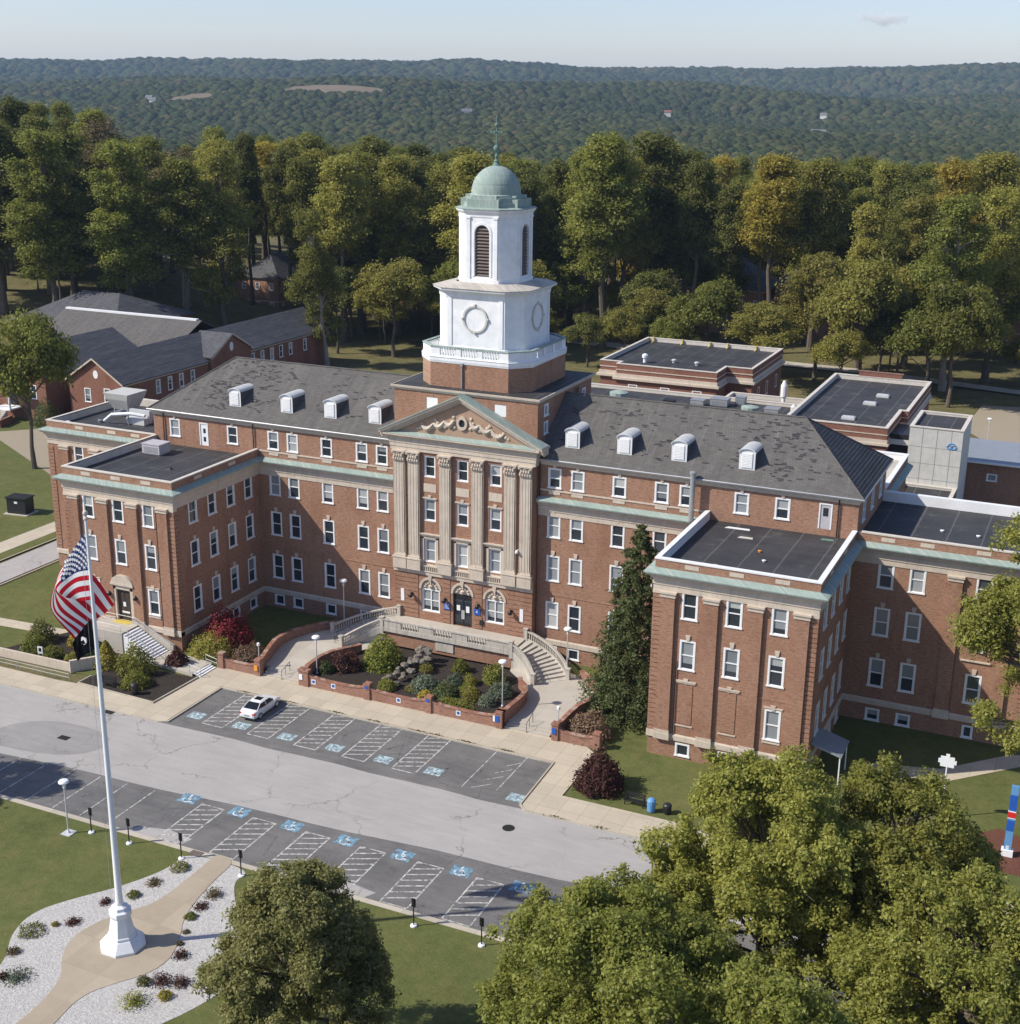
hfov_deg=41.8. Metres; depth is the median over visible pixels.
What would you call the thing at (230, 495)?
window
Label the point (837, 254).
tree
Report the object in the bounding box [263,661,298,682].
garden steps
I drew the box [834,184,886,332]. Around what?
tree
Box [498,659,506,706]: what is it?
street lamp
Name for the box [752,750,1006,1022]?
tree
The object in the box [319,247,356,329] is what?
tree
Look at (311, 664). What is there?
garden wall
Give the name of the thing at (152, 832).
asphalt patch
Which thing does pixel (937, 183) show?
tree
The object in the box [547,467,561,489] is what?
window
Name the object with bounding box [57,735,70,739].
drain grate
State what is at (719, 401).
rooftop unit
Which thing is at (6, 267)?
tree
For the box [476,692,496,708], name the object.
shrub
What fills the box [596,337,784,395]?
brick service block
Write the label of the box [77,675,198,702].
curb
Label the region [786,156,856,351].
tree
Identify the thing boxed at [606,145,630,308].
tree
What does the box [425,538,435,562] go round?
window
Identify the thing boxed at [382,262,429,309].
brick house
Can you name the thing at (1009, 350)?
tree
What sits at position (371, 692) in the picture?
garden wall
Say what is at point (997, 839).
planting bed
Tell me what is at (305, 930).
tree
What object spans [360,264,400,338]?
tree
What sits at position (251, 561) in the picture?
window
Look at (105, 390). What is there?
window
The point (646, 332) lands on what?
tree
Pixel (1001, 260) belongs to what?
tree
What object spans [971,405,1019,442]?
gravel road
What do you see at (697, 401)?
rooftop unit
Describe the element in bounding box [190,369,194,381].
window
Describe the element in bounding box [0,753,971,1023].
parking surface
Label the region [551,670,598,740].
garden wall
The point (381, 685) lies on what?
shrub
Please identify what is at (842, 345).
tree
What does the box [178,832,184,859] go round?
parking sign
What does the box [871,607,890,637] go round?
window
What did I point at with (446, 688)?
shrub
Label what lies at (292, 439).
window
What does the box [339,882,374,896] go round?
asphalt patch
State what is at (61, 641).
planting bed
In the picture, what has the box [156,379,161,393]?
window
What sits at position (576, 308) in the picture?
brick house
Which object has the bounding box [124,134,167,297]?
tree
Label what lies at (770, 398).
link block
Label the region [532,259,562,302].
tree
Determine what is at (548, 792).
sidewalk
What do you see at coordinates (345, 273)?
tree
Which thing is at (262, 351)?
window
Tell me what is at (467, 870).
painted square
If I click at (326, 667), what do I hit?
shrub
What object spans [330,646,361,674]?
shrub
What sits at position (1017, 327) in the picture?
brick house
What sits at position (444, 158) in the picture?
tree
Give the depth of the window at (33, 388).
239.63 m
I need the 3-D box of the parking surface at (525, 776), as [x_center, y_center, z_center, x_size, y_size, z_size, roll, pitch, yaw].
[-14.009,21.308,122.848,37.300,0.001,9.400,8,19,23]
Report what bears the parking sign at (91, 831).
on the lawn at (439, 970)
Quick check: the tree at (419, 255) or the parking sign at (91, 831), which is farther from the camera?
the tree at (419, 255)
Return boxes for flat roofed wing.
[787,370,931,451]
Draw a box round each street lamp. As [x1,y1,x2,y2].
[58,778,76,836]
[312,635,319,673]
[339,579,346,618]
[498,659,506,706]
[564,627,571,666]
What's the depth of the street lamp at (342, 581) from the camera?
147.33 m
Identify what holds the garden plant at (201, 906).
on the gravel bed at (41, 955)
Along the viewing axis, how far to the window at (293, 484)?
149.50 m
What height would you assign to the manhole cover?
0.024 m
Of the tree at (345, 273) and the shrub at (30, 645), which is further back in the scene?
the tree at (345, 273)
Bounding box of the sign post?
[938,754,956,788]
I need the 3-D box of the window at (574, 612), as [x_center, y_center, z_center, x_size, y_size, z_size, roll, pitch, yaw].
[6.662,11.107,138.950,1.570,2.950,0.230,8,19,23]
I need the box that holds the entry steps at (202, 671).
[189,654,217,677]
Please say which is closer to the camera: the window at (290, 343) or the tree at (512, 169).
the window at (290, 343)
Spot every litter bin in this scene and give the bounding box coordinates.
[130,682,138,694]
[647,797,655,812]
[663,802,671,814]
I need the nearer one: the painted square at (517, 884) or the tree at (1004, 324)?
the painted square at (517, 884)
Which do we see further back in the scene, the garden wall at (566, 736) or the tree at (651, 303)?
the tree at (651, 303)
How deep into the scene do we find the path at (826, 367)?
291.58 m
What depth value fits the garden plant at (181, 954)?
92.13 m
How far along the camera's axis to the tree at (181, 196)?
300.67 m
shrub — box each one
[19,633,52,655]
[22,617,59,644]
[32,393,59,427]
[41,645,65,658]
[64,651,76,661]
[66,635,74,646]
[85,640,100,656]
[93,640,121,671]
[112,641,158,680]
[117,668,157,691]
[164,649,190,668]
[186,623,237,663]
[198,601,260,657]
[231,639,266,662]
[318,658,334,674]
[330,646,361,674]
[361,633,405,674]
[376,676,398,691]
[405,684,416,692]
[408,674,439,694]
[416,688,431,697]
[418,662,432,673]
[432,682,459,699]
[437,695,477,710]
[443,672,462,687]
[450,658,470,674]
[457,682,477,695]
[461,672,477,685]
[461,685,481,703]
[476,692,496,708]
[482,661,506,686]
[488,680,514,701]
[566,704,614,744]
[568,744,627,799]
[588,670,598,676]
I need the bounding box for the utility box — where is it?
[3,493,38,516]
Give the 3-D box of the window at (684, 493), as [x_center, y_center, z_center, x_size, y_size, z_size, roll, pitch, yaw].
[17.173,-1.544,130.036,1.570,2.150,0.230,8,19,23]
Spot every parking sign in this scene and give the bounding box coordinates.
[88,807,94,833]
[126,818,132,844]
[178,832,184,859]
[238,849,244,877]
[410,898,416,927]
[478,917,484,947]
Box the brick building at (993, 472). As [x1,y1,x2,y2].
[963,438,1019,506]
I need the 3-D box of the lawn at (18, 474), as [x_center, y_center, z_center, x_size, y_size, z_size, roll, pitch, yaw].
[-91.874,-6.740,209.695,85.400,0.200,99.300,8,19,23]
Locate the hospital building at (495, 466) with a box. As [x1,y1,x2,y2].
[37,116,1019,779]
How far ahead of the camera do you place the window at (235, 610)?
150.62 m
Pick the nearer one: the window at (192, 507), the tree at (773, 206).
the window at (192, 507)
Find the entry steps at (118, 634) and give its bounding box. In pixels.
[97,612,175,659]
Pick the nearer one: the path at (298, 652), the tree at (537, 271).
the path at (298, 652)
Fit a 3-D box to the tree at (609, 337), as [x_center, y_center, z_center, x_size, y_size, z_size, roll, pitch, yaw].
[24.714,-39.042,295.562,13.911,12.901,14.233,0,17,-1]
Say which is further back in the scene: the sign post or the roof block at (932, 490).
the roof block at (932, 490)
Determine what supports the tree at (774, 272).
on the terrain at (370, 350)
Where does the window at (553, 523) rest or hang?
in the hospital building at (495, 466)
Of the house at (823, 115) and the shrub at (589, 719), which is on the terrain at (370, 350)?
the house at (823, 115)
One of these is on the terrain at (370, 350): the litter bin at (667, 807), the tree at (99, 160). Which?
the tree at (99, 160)
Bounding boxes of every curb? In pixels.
[0,538,58,585]
[0,682,670,844]
[0,794,521,946]
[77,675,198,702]
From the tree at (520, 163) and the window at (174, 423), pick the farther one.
the tree at (520, 163)
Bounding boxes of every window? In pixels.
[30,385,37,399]
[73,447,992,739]
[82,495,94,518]
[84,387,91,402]
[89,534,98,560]
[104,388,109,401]
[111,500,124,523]
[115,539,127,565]
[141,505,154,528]
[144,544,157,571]
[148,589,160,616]
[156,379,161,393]
[168,376,172,390]
[169,418,180,437]
[179,373,184,386]
[188,500,198,524]
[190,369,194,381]
[190,538,200,567]
[193,583,203,612]
[207,492,217,515]
[209,529,219,557]
[212,574,221,602]
[226,485,235,507]
[227,425,238,444]
[228,521,237,548]
[230,565,239,592]
[233,605,240,616]
[244,477,252,499]
[246,513,254,540]
[248,556,256,583]
[250,596,257,609]
[255,282,259,289]
[260,350,264,358]
[267,431,278,450]
[269,283,273,290]
[269,475,280,496]
[270,347,274,359]
[271,511,282,536]
[273,553,284,579]
[274,593,285,605]
[279,344,283,357]
[286,433,298,453]
[288,478,299,499]
[289,342,292,354]
[290,514,301,539]
[291,557,303,582]
[293,597,303,609]
[303,338,306,350]
[320,438,332,457]
[322,483,333,504]
[323,519,334,544]
[324,562,336,588]
[326,603,336,615]
[355,442,367,462]
[356,488,368,509]
[357,525,369,550]
[358,568,370,595]
[359,609,370,620]
[375,445,387,465]
[376,491,388,512]
[377,528,389,554]
[378,572,390,598]
[422,587,439,613]
[424,455,434,477]
[424,498,435,521]
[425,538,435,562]
[457,460,467,482]
[457,503,467,526]
[457,544,467,568]
[485,599,503,624]
[489,508,501,531]
[489,549,500,573]
[490,464,501,487]
[543,420,548,434]
[544,403,548,416]
[544,601,558,629]
[545,555,559,582]
[546,516,560,538]
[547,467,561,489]
[566,648,578,661]
[567,605,580,633]
[568,558,581,586]
[569,519,582,542]
[570,470,584,492]
[609,565,622,591]
[610,525,624,548]
[611,476,626,498]
[653,481,668,504]
[674,742,689,758]
[677,639,695,672]
[678,485,689,506]
[680,594,698,621]
[721,647,739,680]
[724,601,742,629]
[733,492,749,515]
[762,709,780,742]
[766,655,785,688]
[769,608,788,637]
[773,497,790,520]
[863,707,879,721]
[866,657,884,688]
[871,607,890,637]
[876,564,894,589]
[894,713,909,727]
[897,662,915,693]
[902,612,921,642]
[907,569,926,594]
[985,473,996,481]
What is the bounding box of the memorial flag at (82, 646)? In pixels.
[72,619,94,660]
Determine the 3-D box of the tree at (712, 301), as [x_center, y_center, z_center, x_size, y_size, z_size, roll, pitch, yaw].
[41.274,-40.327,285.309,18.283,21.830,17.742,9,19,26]
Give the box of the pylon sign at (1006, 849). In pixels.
[1001,784,1019,857]
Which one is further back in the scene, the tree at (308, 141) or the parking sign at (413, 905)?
the tree at (308, 141)
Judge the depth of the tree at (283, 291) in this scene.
317.76 m
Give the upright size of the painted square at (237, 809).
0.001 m
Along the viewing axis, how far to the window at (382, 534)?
146.36 m
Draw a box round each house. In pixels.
[0,327,136,427]
[149,97,156,102]
[237,252,303,307]
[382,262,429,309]
[461,108,471,112]
[547,271,595,323]
[664,110,671,116]
[687,255,777,334]
[773,268,886,344]
[820,113,827,118]
[995,298,1019,343]
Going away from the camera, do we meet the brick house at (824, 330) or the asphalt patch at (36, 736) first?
the asphalt patch at (36, 736)
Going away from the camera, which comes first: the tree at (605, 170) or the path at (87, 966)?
the path at (87, 966)
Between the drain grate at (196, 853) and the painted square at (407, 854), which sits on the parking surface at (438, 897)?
the painted square at (407, 854)
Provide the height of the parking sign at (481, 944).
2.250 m
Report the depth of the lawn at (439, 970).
97.50 m
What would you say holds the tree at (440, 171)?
on the terrain at (370, 350)
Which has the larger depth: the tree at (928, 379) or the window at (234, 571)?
the tree at (928, 379)
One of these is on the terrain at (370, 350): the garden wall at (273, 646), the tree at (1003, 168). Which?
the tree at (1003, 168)
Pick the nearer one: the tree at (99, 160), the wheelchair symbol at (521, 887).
the wheelchair symbol at (521, 887)
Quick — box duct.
[103,400,153,425]
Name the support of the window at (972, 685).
in the hospital building at (495, 466)
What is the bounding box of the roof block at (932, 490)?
[905,482,956,497]
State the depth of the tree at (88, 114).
353.90 m
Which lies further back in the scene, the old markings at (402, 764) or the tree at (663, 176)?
the tree at (663, 176)
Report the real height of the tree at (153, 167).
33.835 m
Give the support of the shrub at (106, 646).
on the planting bed at (167, 683)
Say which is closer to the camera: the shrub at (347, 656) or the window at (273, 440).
the shrub at (347, 656)
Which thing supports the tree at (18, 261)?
on the terrain at (370, 350)
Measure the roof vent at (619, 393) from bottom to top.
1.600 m
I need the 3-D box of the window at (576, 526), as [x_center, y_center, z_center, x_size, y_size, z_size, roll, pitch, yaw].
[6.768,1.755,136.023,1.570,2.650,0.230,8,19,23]
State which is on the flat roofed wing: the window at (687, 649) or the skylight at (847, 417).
the skylight at (847, 417)
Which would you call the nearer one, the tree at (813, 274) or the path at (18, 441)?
the path at (18, 441)
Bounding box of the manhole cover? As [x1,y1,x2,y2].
[502,825,514,830]
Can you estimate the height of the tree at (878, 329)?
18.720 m
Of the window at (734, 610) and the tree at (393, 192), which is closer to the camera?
the window at (734, 610)
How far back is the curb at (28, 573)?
168.52 m
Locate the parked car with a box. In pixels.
[239,694,279,719]
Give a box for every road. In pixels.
[0,684,990,965]
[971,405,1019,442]
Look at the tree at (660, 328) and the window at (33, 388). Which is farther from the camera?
the tree at (660, 328)
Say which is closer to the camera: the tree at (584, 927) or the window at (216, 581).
the tree at (584, 927)
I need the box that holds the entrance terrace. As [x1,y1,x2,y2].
[330,604,570,684]
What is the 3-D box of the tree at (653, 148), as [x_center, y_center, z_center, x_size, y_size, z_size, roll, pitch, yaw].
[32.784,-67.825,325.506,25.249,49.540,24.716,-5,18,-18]
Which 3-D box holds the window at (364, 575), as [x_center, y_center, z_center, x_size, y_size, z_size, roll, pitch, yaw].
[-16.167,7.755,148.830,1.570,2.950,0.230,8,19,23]
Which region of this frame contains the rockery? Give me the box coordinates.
[382,645,433,685]
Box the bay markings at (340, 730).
[202,694,526,790]
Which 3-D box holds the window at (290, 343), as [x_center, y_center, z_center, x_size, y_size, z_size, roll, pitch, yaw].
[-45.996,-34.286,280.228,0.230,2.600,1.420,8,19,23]
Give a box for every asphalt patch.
[0,721,109,754]
[126,826,191,844]
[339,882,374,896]
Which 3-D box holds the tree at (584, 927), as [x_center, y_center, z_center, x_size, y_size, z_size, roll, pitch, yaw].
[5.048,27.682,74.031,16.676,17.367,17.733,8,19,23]
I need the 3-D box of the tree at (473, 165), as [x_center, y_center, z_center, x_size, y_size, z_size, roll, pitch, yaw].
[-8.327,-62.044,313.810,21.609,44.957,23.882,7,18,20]
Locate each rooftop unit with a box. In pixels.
[141,439,170,455]
[663,398,675,402]
[690,397,705,405]
[710,396,730,406]
[735,395,746,405]
[764,406,781,413]
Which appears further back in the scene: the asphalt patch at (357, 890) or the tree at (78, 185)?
the tree at (78, 185)
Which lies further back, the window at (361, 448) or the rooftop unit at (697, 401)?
the rooftop unit at (697, 401)
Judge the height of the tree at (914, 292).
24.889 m
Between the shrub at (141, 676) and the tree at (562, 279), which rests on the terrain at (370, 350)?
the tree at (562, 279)
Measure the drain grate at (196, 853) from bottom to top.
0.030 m
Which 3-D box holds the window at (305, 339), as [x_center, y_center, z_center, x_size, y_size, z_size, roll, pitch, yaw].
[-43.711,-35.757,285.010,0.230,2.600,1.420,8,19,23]
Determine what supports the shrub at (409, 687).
on the planting bed at (442, 667)
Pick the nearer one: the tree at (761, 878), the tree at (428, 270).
the tree at (761, 878)
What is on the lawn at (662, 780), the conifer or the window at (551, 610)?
the conifer
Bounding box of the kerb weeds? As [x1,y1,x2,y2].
[240,690,609,828]
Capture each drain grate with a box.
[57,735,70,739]
[188,850,203,856]
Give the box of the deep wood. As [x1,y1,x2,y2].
[0,99,1019,284]
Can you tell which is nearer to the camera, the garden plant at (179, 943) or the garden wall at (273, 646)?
the garden plant at (179, 943)
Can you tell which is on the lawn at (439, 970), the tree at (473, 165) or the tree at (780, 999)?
the tree at (780, 999)
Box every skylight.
[841,415,855,419]
[863,401,876,405]
[876,393,889,397]
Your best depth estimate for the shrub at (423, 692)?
130.51 m
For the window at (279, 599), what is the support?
in the hospital building at (495, 466)
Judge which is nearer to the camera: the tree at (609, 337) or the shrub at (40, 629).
the shrub at (40, 629)
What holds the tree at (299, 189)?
on the terrain at (370, 350)
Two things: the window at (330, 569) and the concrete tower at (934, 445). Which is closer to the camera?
the window at (330, 569)
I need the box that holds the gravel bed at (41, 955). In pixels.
[0,856,244,1023]
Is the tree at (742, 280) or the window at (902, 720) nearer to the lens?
the window at (902, 720)
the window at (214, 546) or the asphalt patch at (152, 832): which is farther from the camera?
the window at (214, 546)
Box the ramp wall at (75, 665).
[0,647,105,681]
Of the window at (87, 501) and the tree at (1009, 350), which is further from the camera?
the tree at (1009, 350)
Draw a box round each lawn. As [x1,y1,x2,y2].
[0,417,56,561]
[0,562,1019,901]
[0,798,599,1023]
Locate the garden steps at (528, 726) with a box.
[504,713,550,736]
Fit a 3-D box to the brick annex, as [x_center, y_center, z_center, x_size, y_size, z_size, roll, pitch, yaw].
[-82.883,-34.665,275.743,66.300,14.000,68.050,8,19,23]
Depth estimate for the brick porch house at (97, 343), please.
243.43 m
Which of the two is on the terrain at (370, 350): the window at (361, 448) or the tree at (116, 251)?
the tree at (116, 251)
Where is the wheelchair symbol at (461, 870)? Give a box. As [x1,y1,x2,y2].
[454,867,464,875]
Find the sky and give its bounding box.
[0,0,1019,68]
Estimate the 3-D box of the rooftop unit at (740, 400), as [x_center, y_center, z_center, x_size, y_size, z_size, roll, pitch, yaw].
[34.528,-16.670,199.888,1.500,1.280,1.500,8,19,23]
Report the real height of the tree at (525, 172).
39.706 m
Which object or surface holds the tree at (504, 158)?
on the terrain at (370, 350)
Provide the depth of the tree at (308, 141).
362.23 m
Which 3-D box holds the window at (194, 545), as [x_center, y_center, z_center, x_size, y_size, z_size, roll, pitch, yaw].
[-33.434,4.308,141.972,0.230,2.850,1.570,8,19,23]
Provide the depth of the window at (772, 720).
115.98 m
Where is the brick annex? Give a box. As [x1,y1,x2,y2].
[8,290,328,410]
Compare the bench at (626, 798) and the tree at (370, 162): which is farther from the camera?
the tree at (370, 162)
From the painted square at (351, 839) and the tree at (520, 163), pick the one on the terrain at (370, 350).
the tree at (520, 163)
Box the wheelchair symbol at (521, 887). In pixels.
[514,883,525,891]
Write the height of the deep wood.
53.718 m
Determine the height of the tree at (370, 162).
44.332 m
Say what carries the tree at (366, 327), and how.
on the terrain at (370, 350)
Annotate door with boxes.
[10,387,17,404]
[118,589,131,620]
[200,424,207,445]
[454,593,471,626]
[819,504,831,529]
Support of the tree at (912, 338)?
on the terrain at (370, 350)
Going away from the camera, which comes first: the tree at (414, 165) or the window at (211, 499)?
the window at (211, 499)
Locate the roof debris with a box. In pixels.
[725,526,749,530]
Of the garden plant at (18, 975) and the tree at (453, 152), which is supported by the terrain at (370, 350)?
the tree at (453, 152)
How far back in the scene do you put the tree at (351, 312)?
321.57 m
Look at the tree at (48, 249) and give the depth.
297.08 m
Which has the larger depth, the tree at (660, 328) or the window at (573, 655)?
the tree at (660, 328)
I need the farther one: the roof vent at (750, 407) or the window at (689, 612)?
the roof vent at (750, 407)
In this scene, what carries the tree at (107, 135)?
on the terrain at (370, 350)
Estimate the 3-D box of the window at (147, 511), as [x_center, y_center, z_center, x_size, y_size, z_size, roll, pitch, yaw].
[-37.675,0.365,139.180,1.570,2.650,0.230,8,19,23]
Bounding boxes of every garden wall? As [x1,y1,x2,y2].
[217,650,254,674]
[253,620,345,675]
[297,643,361,685]
[301,668,504,728]
[497,677,527,726]
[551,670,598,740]
[558,726,602,750]
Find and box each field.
[168,93,211,99]
[284,85,389,92]
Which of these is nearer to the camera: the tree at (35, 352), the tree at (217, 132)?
the tree at (35, 352)
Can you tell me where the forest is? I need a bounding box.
[0,56,1019,233]
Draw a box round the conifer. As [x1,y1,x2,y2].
[576,524,659,733]
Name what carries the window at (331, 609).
in the hospital building at (495, 466)
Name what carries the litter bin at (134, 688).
on the planting bed at (167, 683)
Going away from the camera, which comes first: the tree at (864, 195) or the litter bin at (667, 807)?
the litter bin at (667, 807)
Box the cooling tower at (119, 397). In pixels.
[103,387,146,412]
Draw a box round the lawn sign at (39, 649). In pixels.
[37,646,42,655]
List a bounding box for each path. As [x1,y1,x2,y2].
[0,429,50,473]
[0,521,55,552]
[0,618,67,634]
[16,855,231,1023]
[150,651,212,675]
[265,629,382,671]
[510,669,592,725]
[566,339,1019,393]
[857,755,1019,780]
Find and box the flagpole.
[79,510,145,958]
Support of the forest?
on the terrain at (370, 350)
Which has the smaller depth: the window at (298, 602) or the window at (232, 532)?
the window at (232, 532)
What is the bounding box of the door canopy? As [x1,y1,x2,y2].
[811,727,848,784]
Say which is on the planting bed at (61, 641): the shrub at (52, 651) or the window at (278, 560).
the shrub at (52, 651)
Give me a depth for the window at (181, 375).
248.78 m
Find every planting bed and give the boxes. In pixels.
[7,632,122,662]
[82,665,195,700]
[311,647,520,712]
[978,828,1019,876]
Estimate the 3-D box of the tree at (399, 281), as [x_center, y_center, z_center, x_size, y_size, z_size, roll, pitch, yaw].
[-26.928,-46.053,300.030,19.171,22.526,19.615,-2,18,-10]
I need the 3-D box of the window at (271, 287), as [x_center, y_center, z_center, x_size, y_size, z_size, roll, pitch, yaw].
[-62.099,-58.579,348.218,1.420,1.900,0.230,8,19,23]
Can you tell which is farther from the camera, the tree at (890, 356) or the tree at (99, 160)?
the tree at (99, 160)
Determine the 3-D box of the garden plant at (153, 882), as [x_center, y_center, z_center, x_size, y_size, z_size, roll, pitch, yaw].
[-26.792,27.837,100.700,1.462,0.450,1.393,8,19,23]
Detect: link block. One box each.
[591,383,797,414]
[726,392,803,403]
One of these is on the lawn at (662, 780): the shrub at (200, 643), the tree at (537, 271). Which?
the shrub at (200, 643)
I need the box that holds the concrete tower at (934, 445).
[889,410,972,498]
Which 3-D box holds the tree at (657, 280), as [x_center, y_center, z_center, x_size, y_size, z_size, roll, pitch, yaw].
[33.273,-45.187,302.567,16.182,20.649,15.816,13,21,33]
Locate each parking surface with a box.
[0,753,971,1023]
[165,689,554,808]
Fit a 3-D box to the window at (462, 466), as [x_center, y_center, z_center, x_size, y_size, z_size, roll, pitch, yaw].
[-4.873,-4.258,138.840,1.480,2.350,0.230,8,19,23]
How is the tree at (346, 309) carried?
on the terrain at (370, 350)
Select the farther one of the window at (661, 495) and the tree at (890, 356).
the tree at (890, 356)
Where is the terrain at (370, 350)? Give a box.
[0,102,1019,794]
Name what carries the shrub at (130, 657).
on the planting bed at (167, 683)
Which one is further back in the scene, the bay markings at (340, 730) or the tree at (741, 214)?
the tree at (741, 214)
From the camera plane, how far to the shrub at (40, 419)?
236.19 m
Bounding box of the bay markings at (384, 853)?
[0,756,560,933]
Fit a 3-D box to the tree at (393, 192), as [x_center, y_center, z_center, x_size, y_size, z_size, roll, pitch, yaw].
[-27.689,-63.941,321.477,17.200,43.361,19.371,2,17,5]
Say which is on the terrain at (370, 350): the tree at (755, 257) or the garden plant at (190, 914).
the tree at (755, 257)
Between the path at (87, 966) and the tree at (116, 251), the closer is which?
the path at (87, 966)
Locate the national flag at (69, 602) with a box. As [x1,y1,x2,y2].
[50,534,113,637]
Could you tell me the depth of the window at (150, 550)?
140.65 m
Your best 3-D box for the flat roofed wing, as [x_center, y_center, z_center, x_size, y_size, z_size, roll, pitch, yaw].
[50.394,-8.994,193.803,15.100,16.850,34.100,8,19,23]
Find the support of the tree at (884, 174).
on the terrain at (370, 350)
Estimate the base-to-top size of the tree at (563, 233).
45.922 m
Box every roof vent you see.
[610,390,627,396]
[642,353,647,362]
[741,405,758,410]
[780,381,787,401]
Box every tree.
[0,94,39,263]
[0,119,44,313]
[0,127,107,301]
[0,157,27,289]
[0,306,82,468]
[1,138,9,274]
[5,114,78,294]
[9,221,31,267]
[13,253,40,290]
[34,125,113,295]
[34,242,84,299]
[35,120,81,277]
[57,200,99,277]
[67,105,113,194]
[71,115,140,270]
[72,221,90,291]
[78,138,180,296]
[84,136,138,289]
[87,228,122,292]
[87,231,103,288]
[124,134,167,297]
[135,150,170,280]
[138,156,227,310]
[147,144,214,306]
[155,157,174,273]
[175,142,256,325]
[188,856,401,1023]
[190,135,259,322]
[192,146,215,263]
[197,124,235,187]
[228,131,268,304]
[235,153,268,264]
[242,140,278,256]
[258,144,309,309]
[271,135,299,250]
[276,147,333,304]
[278,155,327,309]
[278,266,314,298]
[284,206,348,365]
[295,130,328,168]
[299,265,367,353]
[307,153,377,342]
[319,147,393,332]
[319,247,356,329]
[320,154,371,315]
[334,147,365,166]
[338,268,367,337]
[340,258,367,325]
[346,132,404,318]
[347,256,432,356]
[353,269,367,328]
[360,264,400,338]
[363,153,428,336]
[365,300,409,343]
[378,259,421,328]
[390,153,430,252]
[398,235,437,325]
[403,142,430,234]
[407,150,458,317]
[414,157,471,267]
[416,258,458,310]
[418,263,441,335]
[424,149,493,262]
[424,298,439,315]
[447,145,478,158]
[473,862,743,1023]
[494,152,523,164]
[500,159,534,205]
[503,158,541,198]
[514,165,554,250]
[518,174,553,278]
[532,156,595,333]
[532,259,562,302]
[537,172,552,272]
[542,145,612,341]
[549,308,564,332]
[550,272,593,327]
[552,178,590,326]
[557,130,653,348]
[559,312,611,366]
[586,281,621,313]
[596,944,859,1023]
[597,151,668,340]
[598,307,648,346]
[601,306,646,347]
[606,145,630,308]
[609,148,644,311]
[609,314,655,342]
[610,154,647,280]
[615,286,677,336]
[619,268,686,335]
[625,128,684,281]
[630,743,918,1020]
[642,160,678,239]
[648,316,688,339]
[653,145,719,298]
[656,138,687,282]
[660,273,744,341]
[668,158,722,326]
[674,318,704,341]
[677,174,730,292]
[688,252,754,336]
[698,153,746,257]
[698,183,750,342]
[699,163,738,258]
[701,175,726,267]
[720,300,805,348]
[729,152,810,343]
[736,176,795,345]
[739,171,781,269]
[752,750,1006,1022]
[762,237,790,278]
[771,300,811,355]
[774,251,852,379]
[776,161,809,269]
[781,158,842,274]
[783,184,849,344]
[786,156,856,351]
[797,857,1019,1023]
[806,327,881,372]
[810,248,911,374]
[829,201,898,368]
[834,166,869,248]
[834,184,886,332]
[842,304,909,371]
[844,153,886,208]
[850,158,906,237]
[864,322,909,372]
[878,178,962,355]
[880,306,968,380]
[884,167,928,243]
[890,189,939,368]
[892,266,931,372]
[905,191,1001,391]
[919,275,1014,407]
[921,182,940,194]
[921,348,930,380]
[926,176,949,194]
[926,312,993,396]
[930,156,982,281]
[946,512,1019,756]
[949,182,1019,382]
[957,150,1019,348]
[983,301,1016,356]
[993,205,1019,322]
[997,175,1019,364]
[1000,337,1019,359]
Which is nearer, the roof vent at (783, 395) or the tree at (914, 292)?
the roof vent at (783, 395)
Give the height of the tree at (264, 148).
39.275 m
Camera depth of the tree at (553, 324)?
299.40 m
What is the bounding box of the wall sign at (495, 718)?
[493,715,498,721]
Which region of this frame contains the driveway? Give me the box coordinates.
[0,541,58,582]
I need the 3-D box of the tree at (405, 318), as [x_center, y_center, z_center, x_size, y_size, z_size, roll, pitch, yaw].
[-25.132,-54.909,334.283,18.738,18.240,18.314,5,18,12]
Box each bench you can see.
[102,675,116,687]
[624,791,645,807]
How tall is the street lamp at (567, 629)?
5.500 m
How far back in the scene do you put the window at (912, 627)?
124.18 m
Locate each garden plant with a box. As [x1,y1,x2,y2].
[0,971,9,979]
[1,964,33,987]
[5,945,21,956]
[17,920,45,939]
[51,921,58,926]
[63,916,81,926]
[98,896,110,905]
[114,988,150,1012]
[125,890,141,899]
[136,974,150,986]
[145,876,163,887]
[146,970,173,988]
[156,989,174,1002]
[168,972,192,989]
[169,860,191,872]
[171,947,190,961]
[176,940,184,946]
[181,929,189,934]
[183,911,197,920]
[192,900,208,912]
[202,887,223,901]
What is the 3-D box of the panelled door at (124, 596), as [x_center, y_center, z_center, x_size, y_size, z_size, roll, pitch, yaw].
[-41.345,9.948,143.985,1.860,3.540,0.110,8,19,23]
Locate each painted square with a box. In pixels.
[177,793,201,804]
[186,711,206,719]
[226,806,252,817]
[231,721,250,729]
[276,732,297,740]
[279,820,304,831]
[324,743,344,752]
[333,834,358,846]
[372,755,393,763]
[389,849,415,861]
[423,766,444,776]
[448,864,474,877]
[506,792,524,802]
[508,880,535,894]
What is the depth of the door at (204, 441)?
152.73 m
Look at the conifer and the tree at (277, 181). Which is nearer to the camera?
the conifer
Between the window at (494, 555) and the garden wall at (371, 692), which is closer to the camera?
the garden wall at (371, 692)
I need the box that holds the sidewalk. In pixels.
[0,666,1012,917]
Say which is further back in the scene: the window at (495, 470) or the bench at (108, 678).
the window at (495, 470)
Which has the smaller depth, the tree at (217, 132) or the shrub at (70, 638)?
the shrub at (70, 638)
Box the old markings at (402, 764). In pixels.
[0,698,513,916]
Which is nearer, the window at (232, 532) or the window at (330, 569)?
the window at (232, 532)
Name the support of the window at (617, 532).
in the hospital building at (495, 466)
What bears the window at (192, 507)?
in the hospital building at (495, 466)
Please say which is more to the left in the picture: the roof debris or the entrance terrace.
the entrance terrace
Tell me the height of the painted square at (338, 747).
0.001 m

